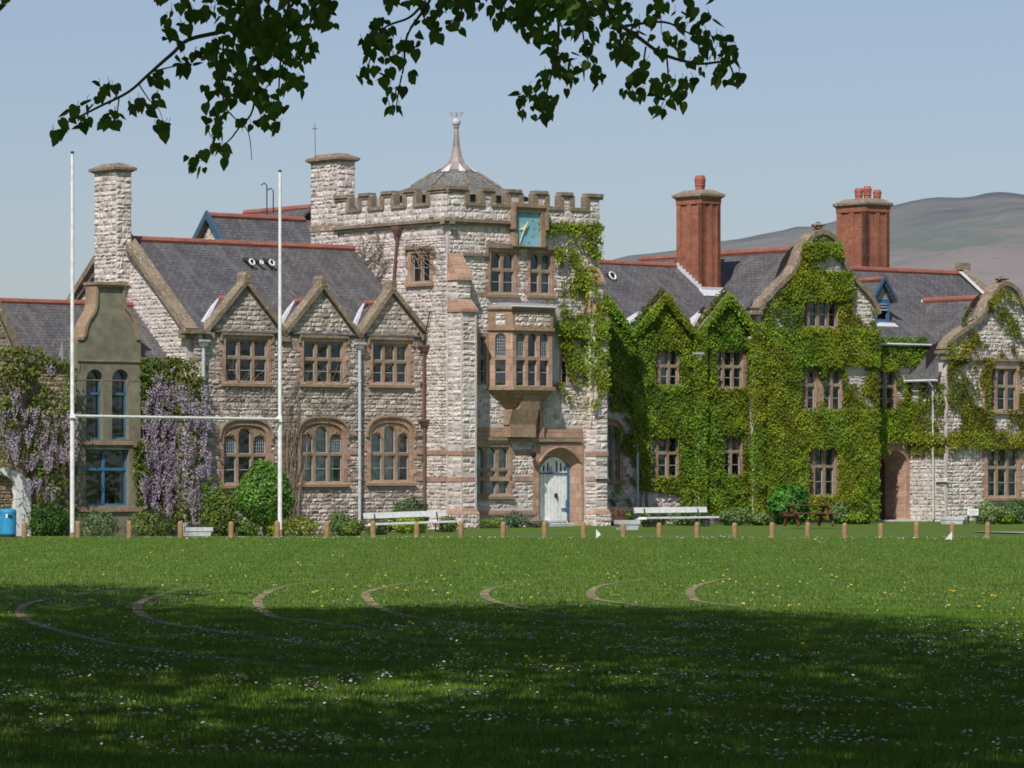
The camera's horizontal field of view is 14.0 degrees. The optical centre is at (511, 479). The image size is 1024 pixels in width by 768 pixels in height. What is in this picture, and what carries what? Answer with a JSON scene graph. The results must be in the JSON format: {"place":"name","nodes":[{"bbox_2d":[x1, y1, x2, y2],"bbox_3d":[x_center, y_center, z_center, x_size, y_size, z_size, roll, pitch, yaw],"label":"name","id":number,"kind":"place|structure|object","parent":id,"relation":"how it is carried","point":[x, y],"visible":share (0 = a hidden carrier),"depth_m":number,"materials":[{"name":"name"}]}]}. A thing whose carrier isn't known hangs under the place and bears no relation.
{"place":"outdoors","nodes":[
{"label":"outdoors","id":0,"kind":"place"},
{"bbox_2d":[0,521,1023,767],"bbox_3d":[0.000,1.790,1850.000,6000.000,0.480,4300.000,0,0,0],"label":"lawn","id":1,"kind":"structure","parent":0,"point":[856,531],"depth_m":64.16,"materials":[{"name":"green plant"}]},
{"bbox_2d":[0,509,16,536],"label":"litter bin","id":2,"kind":"object","parent":1,"relation":"on","point":[7,522],"visible":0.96,"depth_m":112.81,"materials":[{"name":"blue plastic"}]},
{"bbox_2d":[0,301,30,535],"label":"stone porch","id":3,"kind":"object","parent":1,"relation":"on","point":[11,490],"visible":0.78,"depth_m":145.27,"materials":[{"name":"stone"}]},
{"bbox_2d":[0,333,80,525],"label":"wisteria","id":4,"kind":"object","parent":3,"relation":"attached to","point":[15,409],"visible":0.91,"depth_m":145.40,"materials":[{"name":"purple plant"}]},
{"bbox_2d":[26,501,69,535],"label":"round shrub","id":5,"kind":"object","parent":1,"relation":"on","point":[40,519],"visible":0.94,"depth_m":137.68,"materials":[{"name":"green plant"}]},
{"bbox_2d":[75,521,80,537],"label":"bollard","id":6,"kind":"object","parent":1,"relation":"on","point":[77,529],"visible":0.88,"depth_m":111.52,"materials":[{"name":"brown wood"}]},
{"bbox_2d":[15,598,149,648],"bbox_3d":[-4.436,1.538,46.607,2.188,0.001,26.040,0,0,-9],"label":"worn track line","id":7,"kind":"object","parent":1,"relation":"on","point":[43,625],"visible":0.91,"depth_m":43.67,"materials":[{"name":"brown soil"}]},
{"bbox_2d":[0,281,171,535],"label":"range","id":8,"kind":"structure","parent":1,"relation":"on","point":[115,341],"depth_m":148.14,"materials":[{"name":"stone"}]},
{"bbox_2d":[86,370,99,438],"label":"window","id":9,"kind":"structure","parent":8,"relation":"in","point":[95,421],"depth_m":148.05,"materials":[{"name":"blue paint"}]},
{"bbox_2d":[86,449,126,505],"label":"window","id":10,"kind":"structure","parent":8,"relation":"in","point":[122,469],"depth_m":148.44,"materials":[{"name":"blue paint"}]},
{"bbox_2d":[112,370,125,438],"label":"window","id":11,"kind":"structure","parent":8,"relation":"in","point":[121,421],"depth_m":148.73,"materials":[{"name":"blue paint"}]},
{"bbox_2d":[75,509,120,535],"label":"grey shrub","id":12,"kind":"object","parent":1,"relation":"on","point":[105,526],"visible":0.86,"depth_m":137.74,"materials":[{"name":"green plant"}]},
{"bbox_2d":[121,508,176,535],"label":"rose bush","id":13,"kind":"object","parent":1,"relation":"on","point":[151,530],"visible":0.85,"depth_m":139.73,"materials":[{"name":"green plant"}]},
{"bbox_2d":[132,354,215,534],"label":"wisteria","id":14,"kind":"object","parent":1,"relation":"on","point":[146,447],"visible":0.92,"depth_m":149.01,"materials":[{"name":"purple plant"}]},
{"bbox_2d":[70,151,282,537],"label":"rugby goal","id":15,"kind":"object","parent":1,"relation":"on","point":[73,416],"visible":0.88,"depth_m":114.33,"materials":[{"name":"white paint"}]},
{"bbox_2d":[132,594,223,632],"bbox_3d":[-3.666,1.538,49.187,1.668,0.001,23.042,0,0,-7],"label":"worn track line","id":16,"kind":"object","parent":1,"relation":"on","point":[138,606],"visible":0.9,"depth_m":47.93,"materials":[{"name":"beige soil"}]},
{"bbox_2d":[185,527,212,535],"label":"stone trough","id":17,"kind":"object","parent":1,"relation":"on","point":[199,531],"visible":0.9,"depth_m":127.82,"materials":[{"name":"stone"}]},
{"bbox_2d":[198,473,217,531],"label":"climber bush","id":18,"kind":"object","parent":1,"relation":"on","point":[207,493],"visible":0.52,"depth_m":146.92,"materials":[{"name":"green plant"}]},
{"bbox_2d":[201,482,243,535],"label":"leafy shrub","id":19,"kind":"object","parent":1,"relation":"on","point":[222,500],"visible":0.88,"depth_m":142.75,"materials":[{"name":"green plant"}]},
{"bbox_2d":[228,521,233,537],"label":"bollard","id":20,"kind":"object","parent":1,"relation":"on","point":[231,529],"visible":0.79,"depth_m":111.67,"materials":[{"name":"brown wood"}]},
{"bbox_2d":[66,163,429,535],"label":"stone hall","id":21,"kind":"structure","parent":1,"relation":"on","point":[208,304],"depth_m":153.22,"materials":[{"name":"beige stone"}]},
{"bbox_2d":[216,420,273,487],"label":"window","id":22,"kind":"structure","parent":21,"relation":"in","point":[230,428],"depth_m":150.85,"materials":[{"name":"beige stone"}]},
{"bbox_2d":[219,330,274,386],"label":"window","id":23,"kind":"structure","parent":21,"relation":"in","point":[226,335],"depth_m":151.11,"materials":[{"name":"beige stone"}]},
{"bbox_2d":[211,349,375,523],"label":"bare creeper","id":24,"kind":"object","parent":21,"relation":"attached to","point":[293,477],"visible":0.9,"depth_m":152.15,"materials":[{"name":"brown plant"}]},
{"bbox_2d":[295,416,349,486],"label":"window","id":25,"kind":"structure","parent":21,"relation":"in","point":[315,469],"depth_m":153.31,"materials":[{"name":"beige stone"}]},
{"bbox_2d":[297,333,349,386],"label":"window","id":26,"kind":"structure","parent":21,"relation":"in","point":[303,338],"depth_m":153.23,"materials":[{"name":"beige stone"}]},
{"bbox_2d":[364,415,416,485],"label":"window","id":27,"kind":"structure","parent":21,"relation":"in","point":[389,430],"depth_m":155.26,"materials":[{"name":"beige stone"}]},
{"bbox_2d":[367,335,414,387],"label":"window","id":28,"kind":"structure","parent":21,"relation":"in","point":[405,356],"depth_m":155.23,"materials":[{"name":"beige stone"}]},
{"bbox_2d":[235,518,261,535],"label":"border plant","id":29,"kind":"object","parent":1,"relation":"on","point":[244,527],"visible":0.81,"depth_m":145.31,"materials":[{"name":"green plant"}]},
{"bbox_2d":[192,183,336,344],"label":"block","id":30,"kind":"structure","parent":1,"relation":"on","point":[261,224],"depth_m":177.14,"materials":[{"name":"stone"}]},
{"bbox_2d":[233,458,295,535],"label":"mop headed tree","id":31,"kind":"object","parent":1,"relation":"on","point":[255,479],"visible":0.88,"depth_m":140.54,"materials":[{"name":"green plant"}]},
{"bbox_2d":[266,522,284,535],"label":"border plant","id":32,"kind":"object","parent":1,"relation":"on","point":[270,530],"visible":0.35,"depth_m":145.31,"materials":[{"name":"green plant"}]},
{"bbox_2d":[253,588,323,621],"bbox_3d":[-2.486,1.538,52.276,1.559,0.001,25.440,0,0,-5],"label":"worn track line","id":33,"kind":"object","parent":1,"relation":"on","point":[255,599],"visible":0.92,"depth_m":50.98,"materials":[{"name":"beige soil"}]},
{"bbox_2d":[282,514,321,535],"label":"border plant","id":34,"kind":"object","parent":1,"relation":"on","point":[288,530],"visible":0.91,"depth_m":145.29,"materials":[{"name":"green plant"}]},
{"bbox_2d":[324,521,329,537],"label":"bollard","id":35,"kind":"object","parent":1,"relation":"on","point":[327,529],"visible":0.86,"depth_m":111.76,"materials":[{"name":"brown wood"}]},
{"bbox_2d":[327,507,351,535],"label":"border plant","id":36,"kind":"object","parent":1,"relation":"on","point":[335,518],"visible":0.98,"depth_m":145.34,"materials":[{"name":"green plant"}]},
{"bbox_2d":[338,517,364,535],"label":"border plant","id":37,"kind":"object","parent":1,"relation":"on","point":[356,528],"visible":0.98,"depth_m":145.30,"materials":[{"name":"green plant"}]},
{"bbox_2d":[370,521,375,537],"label":"bollard","id":38,"kind":"object","parent":1,"relation":"on","point":[372,528],"visible":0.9,"depth_m":111.81,"materials":[{"name":"brown wood"}]},
{"bbox_2d":[0,0,746,177],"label":"lime tree","id":39,"kind":"object","parent":1,"relation":"on","point":[268,36],"visible":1,"depth_m":15.27,"materials":[{"name":"green plant"}]},
{"bbox_2d":[362,518,394,534],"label":"border plant","id":40,"kind":"object","parent":1,"relation":"on","point":[388,529],"visible":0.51,"depth_m":145.32,"materials":[{"name":"green plant"}]},
{"bbox_2d":[361,587,408,615],"bbox_3d":[-1.243,1.538,54.426,1.456,0.001,22.835,0,0,-2],"label":"worn track line","id":41,"kind":"object","parent":1,"relation":"on","point":[375,604],"visible":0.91,"depth_m":52.66,"materials":[{"name":"beige soil"}]},
{"bbox_2d":[390,495,429,532],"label":"rosemary bush","id":42,"kind":"object","parent":1,"relation":"on","point":[405,504],"visible":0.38,"depth_m":148.81,"materials":[{"name":"green plant"}]},
{"bbox_2d":[389,517,431,533],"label":"border plant","id":43,"kind":"object","parent":1,"relation":"on","point":[406,528],"visible":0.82,"depth_m":145.30,"materials":[{"name":"green plant"}]},
{"bbox_2d":[363,510,458,533],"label":"bench","id":44,"kind":"object","parent":1,"relation":"on","point":[408,514],"visible":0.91,"depth_m":137.20,"materials":[{"name":"white paint"}]},
{"bbox_2d":[437,514,457,531],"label":"border plant","id":45,"kind":"object","parent":1,"relation":"on","point":[452,527],"visible":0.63,"depth_m":145.38,"materials":[{"name":"green plant"}]},
{"bbox_2d":[305,112,610,528],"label":"tower","id":46,"kind":"structure","parent":1,"relation":"on","point":[484,302],"depth_m":156.88,"materials":[{"name":"beige stone"}]},
{"bbox_2d":[357,229,443,280],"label":"bare creeper","id":47,"kind":"object","parent":46,"relation":"attached to","point":[374,260],"visible":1,"depth_m":158.10,"materials":[{"name":"brown plant"}]},
{"bbox_2d":[404,246,435,286],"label":"window","id":48,"kind":"structure","parent":46,"relation":"in","point":[410,280],"depth_m":156.56,"materials":[{"name":"beige stone"}]},
{"bbox_2d":[477,333,487,384],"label":"window","id":49,"kind":"structure","parent":46,"relation":"in","point":[482,338],"depth_m":156.14,"materials":[{"name":"grey stone"}]},
{"bbox_2d":[477,443,514,498],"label":"window","id":50,"kind":"structure","parent":46,"relation":"in","point":[503,466],"depth_m":156.48,"materials":[{"name":"beige stone"}]},
{"bbox_2d":[485,248,519,297],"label":"window","id":51,"kind":"structure","parent":46,"relation":"in","point":[511,269],"depth_m":156.71,"materials":[{"name":"beige stone"}]},
{"bbox_2d":[525,249,556,297],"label":"window","id":52,"kind":"structure","parent":46,"relation":"in","point":[545,270],"depth_m":157.94,"materials":[{"name":"beige stone"}]},
{"bbox_2d":[539,457,568,522],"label":"door","id":53,"kind":"structure","parent":46,"relation":"in","point":[553,473],"depth_m":158.56,"materials":[{"name":"paint"}]},
{"bbox_2d":[518,220,611,411],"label":"climbing ivy","id":54,"kind":"object","parent":46,"relation":"attached to","point":[567,327],"visible":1,"depth_m":158.54,"materials":[{"name":"green plant"}]},
{"bbox_2d":[560,334,570,385],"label":"window","id":55,"kind":"structure","parent":46,"relation":"in","point":[567,382],"depth_m":158.60,"materials":[{"name":"red stone"}]},
{"bbox_2d":[458,521,463,537],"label":"bollard","id":56,"kind":"object","parent":1,"relation":"on","point":[460,529],"visible":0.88,"depth_m":111.89,"materials":[{"name":"brown wood"}]},
{"bbox_2d":[478,517,506,527],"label":"cushion plant","id":57,"kind":"object","parent":1,"relation":"on","point":[493,525],"visible":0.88,"depth_m":153.28,"materials":[{"name":"green plant"}]},
{"bbox_2d":[480,587,539,611],"bbox_3d":[0.242,1.538,53.960,1.208,0.001,20.413,0,0,-3],"label":"worn track line","id":58,"kind":"object","parent":1,"relation":"on","point":[486,592],"visible":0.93,"depth_m":53.54,"materials":[{"name":"beige soil"}]},
{"bbox_2d":[0,605,1023,767],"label":"grass","id":59,"kind":"structure","parent":1,"relation":"on","point":[38,754],"depth_m":30.37,"materials":[{"name":"green plant"}]},
{"bbox_2d":[0,535,1023,760],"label":"daisies","id":60,"kind":"object","parent":1,"relation":"on","point":[459,730],"visible":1,"depth_m":31.35,"materials":[{"name":"white plant"}]},
{"bbox_2d":[503,510,529,527],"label":"lavender bush","id":61,"kind":"object","parent":1,"relation":"on","point":[513,520],"visible":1,"depth_m":153.32,"materials":[{"name":"green plant"}]},
{"bbox_2d":[522,520,549,527],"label":"cushion plant","id":62,"kind":"object","parent":1,"relation":"on","point":[535,523],"visible":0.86,"depth_m":153.26,"materials":[{"name":"green plant"}]},
{"bbox_2d":[97,535,988,539],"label":"daisies","id":63,"kind":"object","parent":1,"relation":"on","point":[569,537],"visible":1,"depth_m":108.97,"materials":[{"name":"white plant"}]},
{"bbox_2d":[258,522,872,535],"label":"flower bed","id":64,"kind":"object","parent":1,"relation":"on","point":[668,523],"visible":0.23,"depth_m":166.21,"materials":[{"name":"soil"}]},
{"bbox_2d":[586,584,631,603],"bbox_3d":[1.657,1.538,55.182,1.343,0.001,19.641,0,0,-1],"label":"worn track line","id":65,"kind":"object","parent":1,"relation":"on","point":[593,590],"visible":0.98,"depth_m":56.87,"materials":[{"name":"beige soil"}]},
{"bbox_2d":[609,507,630,521],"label":"phormium","id":66,"kind":"object","parent":1,"relation":"on","point":[617,515],"visible":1,"depth_m":139.08,"materials":[{"name":"red plant"}]},
{"bbox_2d":[610,508,633,524],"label":"border shrub","id":67,"kind":"object","parent":1,"relation":"on","point":[629,516],"visible":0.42,"depth_m":159.79,"materials":[{"name":"green plant"}]},
{"bbox_2d":[614,520,640,529],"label":"stone planter","id":68,"kind":"object","parent":1,"relation":"on","point":[632,524],"visible":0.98,"depth_m":138.83,"materials":[{"name":"stone"}]},
{"bbox_2d":[636,506,669,525],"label":"border shrub","id":69,"kind":"object","parent":1,"relation":"on","point":[662,521],"visible":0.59,"depth_m":159.71,"materials":[{"name":"green plant"}]},
{"bbox_2d":[634,507,718,526],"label":"bench","id":70,"kind":"object","parent":1,"relation":"on","point":[644,510],"visible":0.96,"depth_m":140.07,"materials":[{"name":"white paint"}]},
{"bbox_2d":[668,502,711,525],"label":"border shrub","id":71,"kind":"object","parent":1,"relation":"on","point":[686,521],"visible":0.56,"depth_m":159.73,"materials":[{"name":"green plant"}]},
{"bbox_2d":[694,522,699,537],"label":"bollard","id":72,"kind":"object","parent":1,"relation":"on","point":[697,530],"visible":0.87,"depth_m":112.12,"materials":[{"name":"brown wood"}]},
{"bbox_2d":[598,175,824,523],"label":"link wing","id":73,"kind":"structure","parent":1,"relation":"on","point":[692,276],"depth_m":168.86,"materials":[{"name":"green plant"}]},
{"bbox_2d":[607,418,625,483],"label":"window","id":74,"kind":"structure","parent":73,"relation":"in","point":[617,469],"depth_m":164.63,"materials":[{"name":"grey stone"}]},
{"bbox_2d":[643,433,682,480],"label":"window","id":75,"kind":"structure","parent":73,"relation":"in","point":[655,452],"depth_m":166.29,"materials":[{"name":"beige stone"}]},
{"bbox_2d":[648,345,683,389],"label":"window","id":76,"kind":"structure","parent":73,"relation":"in","point":[663,365],"depth_m":166.33,"materials":[{"name":"beige stone"}]},
{"bbox_2d":[604,287,760,519],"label":"climbing ivy","id":77,"kind":"object","parent":73,"relation":"attached to","point":[710,418],"visible":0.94,"depth_m":166.60,"materials":[{"name":"green plant"}]},
{"bbox_2d":[706,430,746,480],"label":"window","id":78,"kind":"structure","parent":73,"relation":"in","point":[730,451],"depth_m":168.54,"materials":[{"name":"beige stone"}]},
{"bbox_2d":[709,344,747,391],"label":"window","id":79,"kind":"structure","parent":73,"relation":"in","point":[740,357],"depth_m":168.54,"materials":[{"name":"beige stone"}]},
{"bbox_2d":[715,507,754,525],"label":"border shrub","id":80,"kind":"object","parent":1,"relation":"on","point":[738,519],"visible":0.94,"depth_m":159.69,"materials":[{"name":"green plant"}]},
{"bbox_2d":[747,511,775,525],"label":"border shrub","id":81,"kind":"object","parent":1,"relation":"on","point":[761,517],"visible":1,"depth_m":159.76,"materials":[{"name":"green plant"}]},
{"bbox_2d":[765,483,812,524],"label":"laurel bush","id":82,"kind":"object","parent":1,"relation":"on","point":[779,498],"visible":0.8,"depth_m":162.59,"materials":[{"name":"green plant"}]},
{"bbox_2d":[721,222,881,522],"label":"gabled house","id":83,"kind":"structure","parent":1,"relation":"on","point":[760,277],"depth_m":171.42,"materials":[{"name":"grey stone"}]},
{"bbox_2d":[793,365,820,412],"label":"window","id":84,"kind":"structure","parent":83,"relation":"in","point":[815,399],"depth_m":170.69,"materials":[{"name":"beige stone"}]},
{"bbox_2d":[748,236,882,521],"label":"climbing ivy","id":85,"kind":"object","parent":83,"relation":"attached to","point":[786,366],"visible":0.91,"depth_m":170.29,"materials":[{"name":"green plant"}]},
{"bbox_2d":[796,299,841,330],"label":"window","id":86,"kind":"structure","parent":83,"relation":"in","point":[835,306],"depth_m":171.11,"materials":[{"name":"beige stone"}]},
{"bbox_2d":[802,444,837,499],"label":"window","id":87,"kind":"structure","parent":83,"relation":"in","point":[828,466],"depth_m":171.11,"materials":[{"name":"beige stone"}]},
{"bbox_2d":[818,365,845,413],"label":"window","id":88,"kind":"structure","parent":83,"relation":"in","point":[835,389],"depth_m":171.57,"materials":[{"name":"beige stone"}]},
{"bbox_2d":[779,505,838,525],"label":"picnic table","id":89,"kind":"object","parent":1,"relation":"on","point":[821,514],"visible":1,"depth_m":149.89,"materials":[{"name":"brown wood"}]},
{"bbox_2d":[828,500,850,523],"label":"border shrub","id":90,"kind":"object","parent":1,"relation":"on","point":[840,506],"visible":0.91,"depth_m":164.82,"materials":[{"name":"green plant"}]},
{"bbox_2d":[840,511,871,523],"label":"border shrub","id":91,"kind":"object","parent":1,"relation":"on","point":[851,518],"visible":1,"depth_m":164.67,"materials":[{"name":"green plant"}]},
{"bbox_2d":[855,497,872,523],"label":"border shrub","id":92,"kind":"object","parent":1,"relation":"on","point":[866,509],"visible":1,"depth_m":164.89,"materials":[{"name":"green plant"}]},
{"bbox_2d":[833,186,987,521],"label":"entrance range","id":93,"kind":"structure","parent":1,"relation":"on","point":[863,232],"depth_m":179.75,"materials":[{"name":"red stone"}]},
{"bbox_2d":[876,367,899,409],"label":"window","id":94,"kind":"structure","parent":93,"relation":"in","point":[894,397],"depth_m":174.78,"materials":[{"name":"red stone"}]},
{"bbox_2d":[876,335,928,459],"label":"climbing ivy","id":95,"kind":"object","parent":93,"relation":"attached to","point":[889,417],"visible":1,"depth_m":174.60,"materials":[{"name":"green plant"}]},
{"bbox_2d":[881,276,1023,521],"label":"gable block","id":96,"kind":"structure","parent":1,"relation":"on","point":[976,477],"depth_m":175.00,"materials":[{"name":"beige stone"}]},
{"bbox_2d":[905,380,945,457],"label":"climbing ivy","id":97,"kind":"object","parent":96,"relation":"attached to","point":[917,436],"visible":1,"depth_m":174.31,"materials":[{"name":"green plant"}]},
{"bbox_2d":[945,288,1023,451],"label":"climbing ivy","id":98,"kind":"object","parent":96,"relation":"attached to","point":[988,432],"visible":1,"depth_m":174.64,"materials":[{"name":"green plant"}]},
{"bbox_2d":[982,365,1022,413],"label":"window","id":99,"kind":"structure","parent":96,"relation":"in","point":[1011,386],"depth_m":175.89,"materials":[{"name":"beige stone"}]},
{"bbox_2d":[982,445,1023,500],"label":"window","id":100,"kind":"structure","parent":96,"relation":"in","point":[1013,459],"depth_m":175.89,"materials":[{"name":"beige stone"}]},
{"bbox_2d":[939,516,966,523],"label":"garden trough","id":101,"kind":"object","parent":1,"relation":"on","point":[954,519],"visible":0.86,"depth_m":162.86,"materials":[{"name":"stone"}]},
{"bbox_2d":[967,509,978,523],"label":"post sign","id":102,"kind":"object","parent":1,"relation":"on","point":[973,512],"visible":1,"depth_m":149.94,"materials":[{"name":"white metal"}]},
{"bbox_2d":[969,500,1004,523],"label":"border shrub","id":103,"kind":"object","parent":1,"relation":"on","point":[985,511],"visible":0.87,"depth_m":164.73,"materials":[{"name":"green plant"}]},
{"bbox_2d":[996,513,1021,523],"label":"border shrub","id":104,"kind":"object","parent":1,"relation":"on","point":[1006,520],"visible":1,"depth_m":164.72,"materials":[{"name":"green plant"}]},
{"bbox_2d":[999,498,1023,523],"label":"border shrub","id":105,"kind":"object","parent":1,"relation":"on","point":[1019,511],"visible":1,"depth_m":164.68,"materials":[{"name":"green plant"}]},
{"bbox_2d":[0,0,1023,299],"label":"sky","id":106,"kind":"structure","parent":0,"point":[906,100],"materials":[{"name":"blue"}]},
{"bbox_2d":[613,192,1023,295],"bbox_3d":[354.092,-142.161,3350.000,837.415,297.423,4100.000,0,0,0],"label":"hill","id":107,"kind":"structure","parent":0,"point":[982,235],"depth_m":3763.35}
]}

